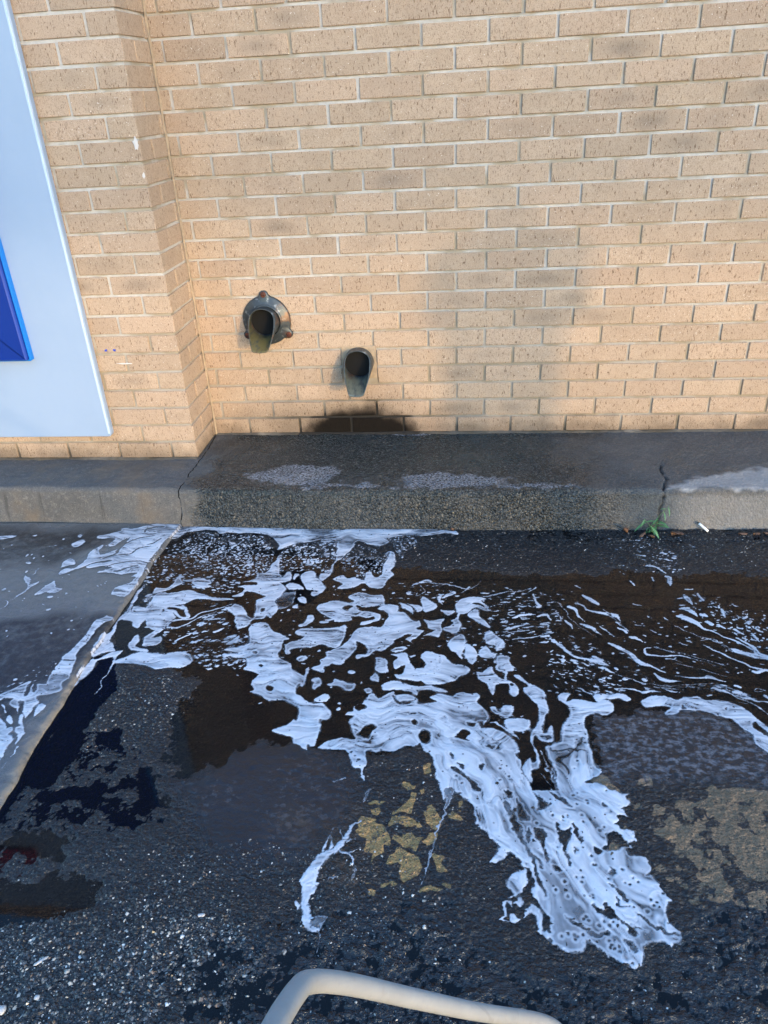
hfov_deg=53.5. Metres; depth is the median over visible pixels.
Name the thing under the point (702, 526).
cigarette stub
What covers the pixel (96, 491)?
kerb
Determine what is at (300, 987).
metal railing
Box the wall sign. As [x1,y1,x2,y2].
[0,0,113,436]
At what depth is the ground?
1.63 m
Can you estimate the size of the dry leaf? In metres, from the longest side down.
0.050 x 0.037 x 0.021 m
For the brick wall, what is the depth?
2.81 m
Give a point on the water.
(220, 719)
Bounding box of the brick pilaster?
[0,0,217,464]
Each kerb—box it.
[0,434,215,525]
[179,431,767,530]
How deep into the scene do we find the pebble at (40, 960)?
1.47 m
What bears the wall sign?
attached to the brick pilaster
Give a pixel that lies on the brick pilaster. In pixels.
(91, 71)
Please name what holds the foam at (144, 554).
on the concrete apron
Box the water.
[0,529,767,1023]
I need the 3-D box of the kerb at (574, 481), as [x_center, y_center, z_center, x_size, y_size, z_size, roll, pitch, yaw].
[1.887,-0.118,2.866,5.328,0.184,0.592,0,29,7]
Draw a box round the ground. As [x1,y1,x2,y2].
[0,523,767,1023]
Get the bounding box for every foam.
[0,524,179,765]
[74,524,767,968]
[294,820,361,931]
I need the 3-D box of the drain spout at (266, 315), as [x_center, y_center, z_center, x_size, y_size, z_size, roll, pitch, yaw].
[-0.480,-0.764,3.040,0.204,0.217,0.200,0,29,7]
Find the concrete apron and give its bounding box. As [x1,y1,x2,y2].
[0,523,180,808]
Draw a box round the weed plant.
[634,506,669,538]
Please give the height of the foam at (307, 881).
0.004 m
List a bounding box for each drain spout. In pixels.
[243,290,292,352]
[343,347,373,396]
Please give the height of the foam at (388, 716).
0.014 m
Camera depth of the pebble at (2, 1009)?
1.39 m
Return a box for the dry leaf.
[670,531,683,534]
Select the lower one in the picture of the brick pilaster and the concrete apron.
the concrete apron
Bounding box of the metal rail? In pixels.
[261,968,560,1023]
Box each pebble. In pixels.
[0,1005,5,1014]
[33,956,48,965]
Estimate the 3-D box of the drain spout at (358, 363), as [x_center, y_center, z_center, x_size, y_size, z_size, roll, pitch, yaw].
[-0.105,-0.578,3.101,0.122,0.160,0.200,0,29,7]
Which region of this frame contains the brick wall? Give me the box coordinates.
[142,0,767,435]
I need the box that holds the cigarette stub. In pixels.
[697,522,708,531]

